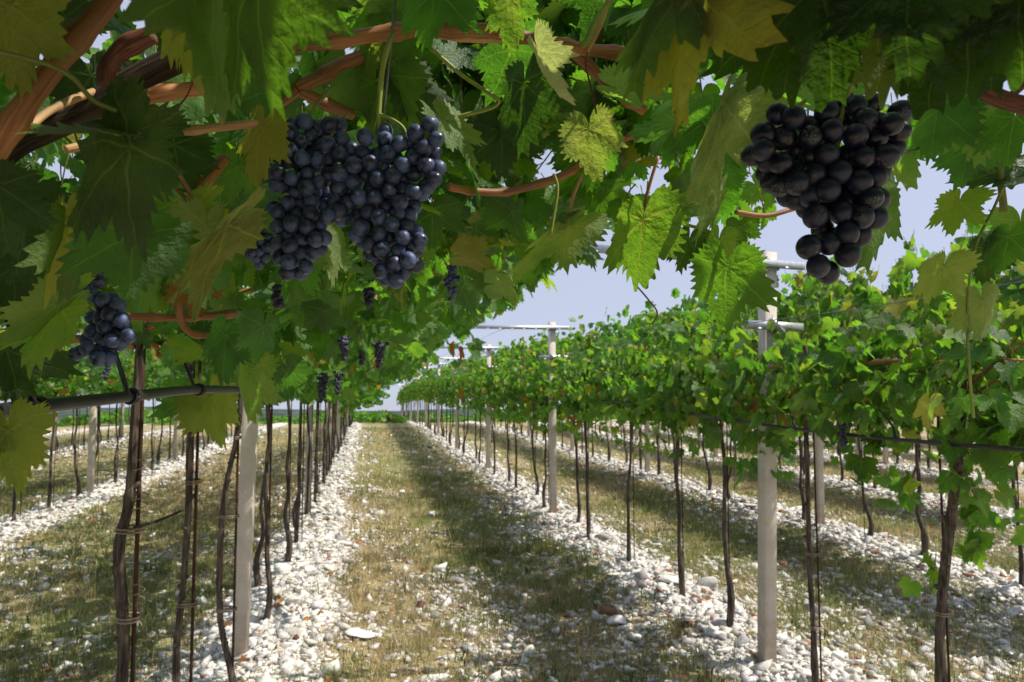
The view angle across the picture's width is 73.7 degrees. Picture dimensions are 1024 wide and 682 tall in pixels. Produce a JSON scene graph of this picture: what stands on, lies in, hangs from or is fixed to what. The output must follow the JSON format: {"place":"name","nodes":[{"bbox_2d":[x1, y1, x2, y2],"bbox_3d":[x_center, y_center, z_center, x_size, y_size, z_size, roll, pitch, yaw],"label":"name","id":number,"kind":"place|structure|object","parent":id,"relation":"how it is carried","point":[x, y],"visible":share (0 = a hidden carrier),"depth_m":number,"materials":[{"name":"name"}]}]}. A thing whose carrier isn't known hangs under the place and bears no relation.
{"place":"outdoors","nodes":[
{"label":"outdoors","id":0,"kind":"place"},
{"bbox_2d":[6,407,627,423],"bbox_3d":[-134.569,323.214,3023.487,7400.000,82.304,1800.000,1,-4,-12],"label":"hills","id":1,"kind":"structure","parent":0,"point":[276,412],"depth_m":2678.93,"materials":[{"name":"plant"}]},
{"bbox_2d":[0,416,1023,681],"bbox_3d":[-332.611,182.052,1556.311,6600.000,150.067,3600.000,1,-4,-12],"label":"ground","id":2,"kind":"structure","parent":0,"point":[424,528],"depth_m":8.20,"materials":[{"name":"plant"}]},
{"bbox_2d":[0,343,133,401],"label":"grape vine","id":3,"kind":"object","parent":2,"relation":"on","point":[94,378],"visible":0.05,"depth_m":8.14,"materials":[{"name":"green plant"}]},
{"bbox_2d":[0,348,159,520],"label":"grape vine","id":4,"kind":"object","parent":2,"relation":"on","point":[48,383],"visible":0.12,"depth_m":8.76,"materials":[{"name":"green plant"}]},
{"bbox_2d":[86,381,96,492],"bbox_3d":[-6.675,1.300,10.852,2.500,2.820,0.167,1,-4,-12],"label":"vineyard post","id":5,"kind":"object","parent":2,"relation":"on","point":[91,449],"visible":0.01,"depth_m":10.83,"materials":[{"name":"concrete"}]},
{"bbox_2d":[34,347,172,508],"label":"grape vine","id":6,"kind":"object","parent":2,"relation":"on","point":[48,394],"visible":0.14,"depth_m":9.39,"materials":[{"name":"green plant"}]},
{"bbox_2d":[38,351,178,496],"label":"grape vine","id":7,"kind":"object","parent":2,"relation":"on","point":[119,388],"visible":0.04,"depth_m":10.28,"materials":[{"name":"green plant"}]},
{"bbox_2d":[120,403,124,437],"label":"vineyard post","id":8,"kind":"object","parent":2,"relation":"on","point":[122,423],"visible":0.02,"depth_m":22.01,"materials":[{"name":"concrete"}]},
{"bbox_2d":[78,361,201,487],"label":"grape vine","id":9,"kind":"object","parent":2,"relation":"on","point":[109,387],"visible":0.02,"depth_m":11.13,"materials":[{"name":"green plant"}]},
{"bbox_2d":[84,356,202,482],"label":"grape vine","id":10,"kind":"object","parent":2,"relation":"on","point":[149,383],"visible":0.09,"depth_m":11.97,"materials":[{"name":"green plant"}]},
{"bbox_2d":[130,382,165,469],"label":"grape vine","id":11,"kind":"object","parent":2,"relation":"on","point":[152,451],"visible":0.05,"depth_m":13.67,"materials":[{"name":"brown plant"}]},
{"bbox_2d":[173,414,178,458],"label":"vineyard post","id":12,"kind":"object","parent":2,"relation":"on","point":[175,442],"depth_m":15.59,"materials":[{"name":"concrete"}]},
{"bbox_2d":[148,376,203,464],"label":"grape vine","id":13,"kind":"object","parent":2,"relation":"on","point":[158,456],"visible":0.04,"depth_m":14.54,"materials":[{"name":"brown plant"}]},
{"bbox_2d":[231,286,258,657],"bbox_3d":[-1.651,0.842,4.247,2.500,2.820,0.167,2,-4,-10],"label":"vineyard post","id":14,"kind":"object","parent":2,"relation":"on","point":[247,485],"visible":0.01,"depth_m":4.22,"materials":[{"name":"concrete"}]},
{"bbox_2d":[75,343,430,586],"bbox_3d":[-2.092,0.836,5.744,2.864,2.635,1.257,1,-4,-12],"label":"grape vine","id":15,"kind":"object","parent":2,"relation":"on","point":[364,375],"visible":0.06,"depth_m":5.72,"materials":[{"name":"green plant"}]},
{"bbox_2d":[73,323,486,619],"bbox_3d":[-1.808,0.758,4.947,3.207,2.675,1.257,1,-4,-12],"label":"grape vine","id":16,"kind":"object","parent":2,"relation":"on","point":[475,348],"visible":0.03,"depth_m":4.90,"materials":[{"name":"green plant"}]},
{"bbox_2d":[121,339,439,562],"bbox_3d":[-2.090,0.919,6.577,2.872,2.586,1.257,1,-4,-12],"label":"grape vine","id":17,"kind":"object","parent":2,"relation":"on","point":[287,396],"visible":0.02,"depth_m":6.50,"materials":[{"name":"green plant"}]},
{"bbox_2d":[160,346,440,527],"bbox_3d":[-2.474,1.037,8.222,3.170,2.556,1.250,1,-4,-12],"label":"grape vine","id":18,"kind":"object","parent":2,"relation":"on","point":[355,383],"visible":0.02,"depth_m":8.15,"materials":[{"name":"green plant"}]},
{"bbox_2d":[304,403,313,513],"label":"vineyard post","id":19,"kind":"object","parent":2,"relation":"on","point":[310,426],"visible":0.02,"depth_m":9.00,"materials":[{"name":"concrete"}]},
{"bbox_2d":[80,257,557,681],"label":"grape vine","id":20,"kind":"object","parent":2,"relation":"on","point":[431,325],"visible":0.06,"depth_m":2.84,"materials":[{"name":"green plant"}]},
{"bbox_2d":[316,372,329,398],"bbox_3d":[-0.996,0.234,3.596,0.070,0.140,0.055,1,-4,-12],"label":"grape cluster","id":21,"kind":"object","parent":20,"relation":"hanging from","point":[323,379],"visible":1,"depth_m":3.58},
{"bbox_2d":[326,400,331,457],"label":"vineyard post","id":22,"kind":"object","parent":2,"relation":"on","point":[327,421],"depth_m":13.81,"materials":[{"name":"concrete"}]},
{"bbox_2d":[151,285,508,681],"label":"grape vine","id":23,"kind":"object","parent":2,"relation":"on","point":[495,305],"visible":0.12,"depth_m":3.74,"materials":[{"name":"green plant"}]},
{"bbox_2d":[333,370,344,394],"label":"grape cluster","id":24,"kind":"object","parent":23,"relation":"hanging from","point":[337,384],"visible":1,"depth_m":3.89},
{"bbox_2d":[0,38,671,681],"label":"grape vine","id":25,"kind":"object","parent":2,"relation":"on","point":[212,414],"visible":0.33,"depth_m":2.11,"materials":[{"name":"green plant"}]},
{"bbox_2d":[337,336,350,360],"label":"grape cluster","id":26,"kind":"object","parent":25,"relation":"hanging from","point":[344,341],"visible":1,"depth_m":2.49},
{"bbox_2d":[363,287,374,307],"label":"grape cluster","id":27,"kind":"object","parent":25,"relation":"hanging from","point":[369,295],"visible":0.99,"depth_m":1.89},
{"bbox_2d":[371,340,389,368],"bbox_3d":[-0.539,0.055,2.796,0.076,0.119,0.049,1,-4,-12],"label":"grape cluster","id":28,"kind":"object","parent":25,"relation":"hanging from","point":[379,347],"visible":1,"depth_m":2.79,"materials":[{"name":"food"}]},
{"bbox_2d":[443,252,460,301],"bbox_3d":[-0.167,-0.191,1.901,0.050,0.163,0.028,0,-4,7],"label":"grape cluster","id":29,"kind":"object","parent":25,"relation":"hanging from","point":[451,278],"visible":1,"depth_m":1.90,"materials":[{"name":"food"}]},
{"bbox_2d":[336,401,339,447],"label":"vineyard post","id":30,"kind":"object","parent":2,"relation":"on","point":[338,419],"visible":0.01,"depth_m":18.56,"materials":[{"name":"concrete"}]},
{"bbox_2d":[322,377,380,483],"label":"grape vine","id":31,"kind":"object","parent":2,"relation":"on","point":[324,454],"visible":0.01,"depth_m":11.63,"materials":[{"name":"brown plant"}]},
{"bbox_2d":[296,362,412,475],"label":"grape vine","id":32,"kind":"object","parent":2,"relation":"on","point":[386,383],"visible":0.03,"depth_m":12.53,"materials":[{"name":"green plant"}]},
{"bbox_2d":[326,386,389,416],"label":"grape vine","id":33,"kind":"object","parent":2,"relation":"on","point":[381,395],"visible":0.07,"depth_m":19.54,"materials":[{"name":"green plant"}]},
{"bbox_2d":[305,360,411,514],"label":"grape vine","id":34,"kind":"object","parent":2,"relation":"on","point":[389,375],"visible":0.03,"depth_m":8.97,"materials":[{"name":"brown plant"}]},
{"bbox_2d":[327,377,394,469],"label":"grape vine","id":35,"kind":"object","parent":2,"relation":"on","point":[375,386],"visible":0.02,"depth_m":13.40,"materials":[{"name":"brown plant"}]},
{"bbox_2d":[335,380,388,453],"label":"grape vine","id":36,"kind":"object","parent":2,"relation":"on","point":[338,447],"visible":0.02,"depth_m":16.93,"materials":[{"name":"brown plant"}]},
{"bbox_2d":[339,387,385,446],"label":"grape vine","id":37,"kind":"object","parent":2,"relation":"on","point":[367,402],"visible":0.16,"depth_m":18.68,"materials":[{"name":"green plant"}]},
{"bbox_2d":[344,628,382,637],"bbox_3d":[-1.035,2.037,4.732,0.284,0.038,0.142,3,2,0],"label":"stone","id":38,"kind":"object","parent":2,"relation":"on","point":[356,632],"visible":0.96,"depth_m":4.72,"materials":[{"name":"white stone"}]},
{"bbox_2d":[294,342,433,542],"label":"grape vine","id":39,"kind":"object","parent":2,"relation":"on","point":[297,516],"visible":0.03,"depth_m":7.33,"materials":[{"name":"green plant"}]},
{"bbox_2d":[315,362,416,492],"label":"grape vine","id":40,"kind":"object","parent":2,"relation":"on","point":[363,388],"visible":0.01,"depth_m":10.77,"materials":[{"name":"brown plant"}]},
{"bbox_2d":[330,378,408,464],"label":"grape vine","id":41,"kind":"object","parent":2,"relation":"on","point":[333,422],"visible":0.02,"depth_m":14.29,"materials":[{"name":"brown plant"}]},
{"bbox_2d":[313,361,426,502],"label":"grape vine","id":42,"kind":"object","parent":2,"relation":"on","point":[380,381],"visible":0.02,"depth_m":9.89,"materials":[{"name":"brown plant"}]},
{"bbox_2d":[418,367,451,430],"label":"grape vine","id":43,"kind":"object","parent":2,"relation":"on","point":[425,395],"visible":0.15,"depth_m":25.28,"materials":[{"name":"green plant"}]},
{"bbox_2d":[429,363,445,435],"bbox_3d":[-3.016,2.108,23.203,1.490,2.820,0.167,1,-4,-13],"label":"vineyard post","id":44,"kind":"object","parent":2,"relation":"on","point":[438,413],"visible":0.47,"depth_m":23.30,"materials":[{"name":"concrete"}]},
{"bbox_2d":[0,0,891,497],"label":"grape vine","id":45,"kind":"object","parent":2,"relation":"on","point":[508,90],"visible":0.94,"depth_m":0.85,"materials":[{"name":"green plant"}]},
{"bbox_2d":[68,273,136,366],"bbox_3d":[-0.569,-0.051,0.956,0.103,0.173,0.056,0,-4,-2],"label":"grape cluster","id":46,"kind":"object","parent":45,"relation":"hanging from","point":[108,331],"visible":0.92,"depth_m":0.94,"materials":[{"name":"food"}]},
{"bbox_2d":[0,305,239,417],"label":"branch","id":47,"kind":"object","parent":45,"relation":"hanging from","point":[127,395],"visible":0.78,"depth_m":1.18,"materials":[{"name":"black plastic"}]},
{"bbox_2d":[245,204,273,269],"bbox_3d":[-0.498,-0.220,1.353,0.077,0.157,0.038,0,-4,3],"label":"grape cluster","id":48,"kind":"object","parent":45,"relation":"hanging from","point":[259,257],"visible":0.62,"depth_m":1.34,"materials":[{"name":"food"}]},
{"bbox_2d":[271,284,283,308],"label":"grape cluster","id":49,"kind":"object","parent":45,"relation":"hanging from","point":[277,299],"visible":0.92,"depth_m":1.59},
{"bbox_2d":[266,87,349,280],"bbox_3d":[-0.244,-0.185,0.805,0.110,0.230,0.060,0,-4,-2],"label":"grape cluster","id":50,"kind":"object","parent":45,"relation":"hanging from","point":[303,240],"visible":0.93,"depth_m":0.79,"materials":[{"name":"food"}]},
{"bbox_2d":[317,32,446,288],"bbox_3d":[-0.154,-0.209,0.802,0.156,0.302,0.064,0,-4,0],"label":"grape cluster","id":51,"kind":"object","parent":45,"relation":"hanging from","point":[386,189],"visible":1,"depth_m":0.78,"materials":[{"name":"food"}]},
{"bbox_2d":[382,0,395,113],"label":"vine stem","id":52,"kind":"object","parent":45,"relation":"hanging from","point":[389,58],"visible":0.92,"depth_m":0.82,"materials":[{"name":"plant"}]},
{"bbox_2d":[425,357,469,434],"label":"grape vine","id":53,"kind":"object","parent":2,"relation":"on","point":[431,381],"visible":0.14,"depth_m":23.61,"materials":[{"name":"green plant"}]},
{"bbox_2d":[429,356,470,436],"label":"grape vine","id":54,"kind":"object","parent":2,"relation":"on","point":[434,396],"visible":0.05,"depth_m":22.74,"materials":[{"name":"green plant"}]},
{"bbox_2d":[439,356,466,447],"bbox_3d":[-1.980,1.791,18.409,1.490,2.820,0.167,2,-4,-14],"label":"vineyard post","id":55,"kind":"object","parent":2,"relation":"on","point":[456,429],"visible":0.37,"depth_m":18.50,"materials":[{"name":"concrete"}]},
{"bbox_2d":[432,359,480,437],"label":"grape vine","id":56,"kind":"object","parent":2,"relation":"on","point":[434,389],"visible":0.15,"depth_m":21.81,"materials":[{"name":"green plant"}]},
{"bbox_2d":[436,358,480,439],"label":"grape vine","id":57,"kind":"object","parent":2,"relation":"on","point":[439,390],"visible":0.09,"depth_m":20.97,"materials":[{"name":"green plant"}]},
{"bbox_2d":[437,349,484,439],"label":"grape vine","id":58,"kind":"object","parent":2,"relation":"on","point":[444,375],"visible":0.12,"depth_m":20.09,"materials":[{"name":"green plant"}]},
{"bbox_2d":[438,355,493,446],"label":"grape vine","id":59,"kind":"object","parent":2,"relation":"on","point":[444,391],"visible":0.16,"depth_m":19.16,"materials":[{"name":"green plant"}]},
{"bbox_2d":[440,344,499,468],"bbox_3d":[-0.984,1.462,13.649,1.490,2.820,0.167,1,-4,-11],"label":"vineyard post","id":60,"kind":"object","parent":2,"relation":"on","point":[488,347],"visible":0.39,"depth_m":13.73,"materials":[{"name":"concrete"}]},
{"bbox_2d":[446,350,496,448],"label":"grape vine","id":61,"kind":"object","parent":2,"relation":"on","point":[451,392],"visible":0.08,"depth_m":18.27,"materials":[{"name":"green plant"}]},
{"bbox_2d":[448,346,510,440],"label":"grape vine","id":62,"kind":"object","parent":2,"relation":"on","point":[469,366],"visible":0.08,"depth_m":17.50,"materials":[{"name":"green plant"}]},
{"bbox_2d":[448,339,517,455],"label":"grape vine","id":63,"kind":"object","parent":2,"relation":"on","point":[458,382],"visible":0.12,"depth_m":16.45,"materials":[{"name":"green plant"}]},
{"bbox_2d":[460,340,526,458],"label":"grape vine","id":64,"kind":"object","parent":2,"relation":"on","point":[467,375],"visible":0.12,"depth_m":15.67,"materials":[{"name":"green plant"}]},
{"bbox_2d":[456,335,534,462],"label":"grape vine","id":65,"kind":"object","parent":2,"relation":"on","point":[471,387],"visible":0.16,"depth_m":14.73,"materials":[{"name":"green plant"}]},
{"bbox_2d":[472,329,545,467],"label":"grape vine","id":66,"kind":"object","parent":2,"relation":"on","point":[507,353],"visible":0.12,"depth_m":13.87,"materials":[{"name":"green plant"}]},
{"bbox_2d":[0,447,1020,681],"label":"leaf litter","id":67,"kind":"object","parent":2,"relation":"on","point":[328,679],"visible":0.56,"depth_m":6.12,"materials":[{"name":"plant"}]},
{"bbox_2d":[0,423,1023,681],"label":"gravel","id":68,"kind":"structure","parent":2,"relation":"on","point":[664,579],"depth_m":5.74,"materials":[{"name":"gravel"}]},
{"bbox_2d":[273,563,290,572],"bbox_3d":[-2.058,2.035,6.106,0.148,0.104,0.102,4,-5,-44],"label":"stone","id":69,"kind":"object","parent":68,"relation":"on","point":[279,567],"visible":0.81,"depth_m":6.08,"materials":[{"name":"white stone"}]},
{"bbox_2d":[418,673,453,681],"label":"stone","id":70,"kind":"object","parent":68,"relation":"on","point":[433,676],"visible":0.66,"depth_m":4.06,"materials":[{"name":"white stone"}]},
{"bbox_2d":[0,0,1023,417],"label":"grape vine","id":71,"kind":"object","parent":2,"relation":"on","point":[948,66],"visible":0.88,"depth_m":0.59,"materials":[{"name":"green plant"}]},
{"bbox_2d":[740,83,911,283],"bbox_3d":[0.263,-0.144,0.565,0.142,0.195,0.061,0,-4,4],"label":"grape cluster","id":72,"kind":"object","parent":71,"relation":"hanging from","point":[817,178],"visible":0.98,"depth_m":0.55,"materials":[{"name":"food"}]},
{"bbox_2d":[471,332,559,474],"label":"grape vine","id":73,"kind":"object","parent":2,"relation":"on","point":[483,388],"visible":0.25,"depth_m":12.85,"materials":[{"name":"green plant"}]},
{"bbox_2d":[473,322,568,512],"bbox_3d":[0.021,1.149,8.892,1.490,2.820,0.167,0,-4,-9],"label":"vineyard post","id":74,"kind":"object","parent":2,"relation":"on","point":[551,328],"visible":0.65,"depth_m":8.96,"materials":[{"name":"concrete"}]},
{"bbox_2d":[444,281,1023,373],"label":"trellis wire","id":75,"kind":"object","parent":74,"relation":"attached to","point":[790,317],"visible":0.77,"depth_m":3.51,"materials":[{"name":"metal"}]},
{"bbox_2d":[52,407,993,425],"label":"undergrowth","id":76,"kind":"object","parent":2,"relation":"on","point":[381,416],"visible":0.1,"depth_m":36.92,"materials":[{"name":"green plant"}]},
{"bbox_2d":[487,327,571,481],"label":"grape vine","id":77,"kind":"object","parent":2,"relation":"on","point":[494,387],"visible":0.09,"depth_m":12.03,"materials":[{"name":"green plant"}]},
{"bbox_2d":[493,315,594,487],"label":"grape vine","id":78,"kind":"object","parent":2,"relation":"on","point":[502,379],"visible":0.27,"depth_m":11.04,"materials":[{"name":"green plant"}]},
{"bbox_2d":[498,308,620,494],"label":"grape vine","id":79,"kind":"object","parent":2,"relation":"on","point":[516,384],"visible":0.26,"depth_m":10.27,"materials":[{"name":"green plant"}]},
{"bbox_2d":[515,304,638,507],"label":"grape vine","id":80,"kind":"object","parent":2,"relation":"on","point":[534,388],"visible":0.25,"depth_m":9.32,"materials":[{"name":"green plant"}]},
{"bbox_2d":[537,304,668,522],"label":"grape vine","id":81,"kind":"object","parent":2,"relation":"on","point":[553,371],"visible":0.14,"depth_m":8.32,"materials":[{"name":"green plant"}]},
{"bbox_2d":[605,406,620,460],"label":"grape vine","id":82,"kind":"object","parent":2,"relation":"on","point":[609,449],"visible":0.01,"depth_m":15.30,"materials":[{"name":"brown plant"}]},
{"bbox_2d":[547,298,686,537],"bbox_3d":[1.236,0.914,7.677,1.541,2.753,1.312,1,-4,-12],"label":"grape vine","id":83,"kind":"object","parent":2,"relation":"on","point":[582,360],"visible":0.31,"depth_m":7.55,"materials":[{"name":"green plant"}]},
{"bbox_2d":[615,406,627,462],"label":"grape vine","id":84,"kind":"object","parent":2,"relation":"on","point":[624,442],"visible":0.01,"depth_m":14.50,"materials":[{"name":"brown plant"}]},
{"bbox_2d":[639,424,641,469],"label":"grape vine","id":85,"kind":"object","parent":2,"relation":"on","point":[640,451],"depth_m":13.60,"materials":[{"name":"brown plant"}]},
{"bbox_2d":[644,421,649,471],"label":"vineyard post","id":86,"kind":"object","parent":2,"relation":"on","point":[647,456],"depth_m":13.08,"materials":[{"name":"concrete"}]},
{"bbox_2d":[656,409,660,475],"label":"grape vine","id":87,"kind":"object","parent":2,"relation":"on","point":[658,465],"visible":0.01,"depth_m":12.74,"materials":[{"name":"brown plant"}]},
{"bbox_2d":[580,288,749,560],"bbox_3d":[1.560,0.785,6.607,1.640,2.837,1.312,1,-4,-12],"label":"grape vine","id":88,"kind":"object","parent":2,"relation":"on","point":[615,389],"visible":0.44,"depth_m":6.51,"materials":[{"name":"green plant"}]},
{"bbox_2d":[590,244,804,663],"bbox_3d":[1.081,0.821,4.061,1.490,2.820,0.167,3,-4,-15],"label":"vineyard post","id":89,"kind":"object","parent":2,"relation":"on","point":[767,578],"visible":0.47,"depth_m":4.18,"materials":[{"name":"concrete"}]},
{"bbox_2d":[453,392,1023,451],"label":"drip pipe","id":90,"kind":"object","parent":89,"relation":"attached to","point":[895,439],"visible":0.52,"depth_m":3.06,"materials":[{"name":"black plastic"}]},
{"bbox_2d":[685,397,713,490],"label":"grape vine","id":91,"kind":"object","parent":2,"relation":"on","point":[709,474],"visible":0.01,"depth_m":10.92,"materials":[{"name":"brown plant"}]},
{"bbox_2d":[718,420,734,498],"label":"grape vine","id":92,"kind":"object","parent":2,"relation":"on","point":[729,474],"visible":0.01,"depth_m":10.10,"materials":[{"name":"brown plant"}]},
{"bbox_2d":[615,266,849,596],"bbox_3d":[1.818,0.764,5.639,1.676,2.752,1.321,1,-4,-12],"label":"grape vine","id":93,"kind":"object","parent":2,"relation":"on","point":[646,395],"visible":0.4,"depth_m":5.49,"materials":[{"name":"green plant"}]},
{"bbox_2d":[655,256,890,627],"bbox_3d":[1.950,0.684,4.963,1.483,2.829,1.453,1,-4,-12],"label":"grape vine","id":94,"kind":"object","parent":2,"relation":"on","point":[708,397],"visible":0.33,"depth_m":4.79,"materials":[{"name":"green plant"}]},
{"bbox_2d":[791,370,833,519],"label":"grape vine","id":95,"kind":"object","parent":2,"relation":"on","point":[803,500],"depth_m":8.43,"materials":[{"name":"brown plant"}]},
{"bbox_2d":[813,349,824,524],"bbox_3d":[3.164,1.078,8.033,1.490,2.820,0.167,1,-4,-13],"label":"vineyard post","id":96,"kind":"object","parent":2,"relation":"on","point":[819,459],"depth_m":8.11,"materials":[{"name":"concrete"}]},
{"bbox_2d":[827,406,843,480],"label":"grape vine","id":97,"kind":"object","parent":2,"relation":"on","point":[841,467],"depth_m":12.03,"materials":[{"name":"brown plant"}]},
{"bbox_2d":[831,650,844,661],"bbox_3d":[2.059,1.996,4.306,0.122,0.093,0.070,7,-1,-35],"label":"stone","id":98,"kind":"object","parent":2,"relation":"on","point":[839,655],"visible":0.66,"depth_m":4.28,"materials":[{"name":"white stone"}]},
{"bbox_2d":[822,375,890,537],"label":"grape vine","id":99,"kind":"object","parent":2,"relation":"on","point":[871,526],"depth_m":7.38,"materials":[{"name":"brown plant"}]},
{"bbox_2d":[711,222,1020,681],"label":"grape vine","id":100,"kind":"object","parent":2,"relation":"on","point":[786,389],"visible":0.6,"depth_m":3.83,"materials":[{"name":"green plant"}]},
{"bbox_2d":[882,423,888,463],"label":"vineyard post","id":101,"kind":"object","parent":2,"relation":"on","point":[885,456],"depth_m":14.86,"materials":[{"name":"concrete"}]},
{"bbox_2d":[793,212,1023,681],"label":"grape vine","id":102,"kind":"object","parent":2,"relation":"on","point":[920,394],"visible":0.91,"depth_m":2.89,"materials":[{"name":"green plant"}]},
{"bbox_2d":[838,423,851,447],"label":"grape cluster","id":103,"kind":"object","parent":102,"relation":"hanging from","point":[843,439],"visible":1,"depth_m":3.29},
{"bbox_2d":[880,383,949,555],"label":"grape vine","id":104,"kind":"object","parent":2,"relation":"on","point":[924,542],"visible":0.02,"depth_m":6.67,"materials":[{"name":"brown plant"}]},
{"bbox_2d":[947,348,1023,586],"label":"grape vine","id":105,"kind":"object","parent":2,"relation":"on","point":[1021,563],"visible":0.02,"depth_m":5.65,"materials":[{"name":"brown plant"}]},
{"bbox_2d":[0,0,1023,410],"label":"sky","id":106,"kind":"structure","parent":0,"point":[585,291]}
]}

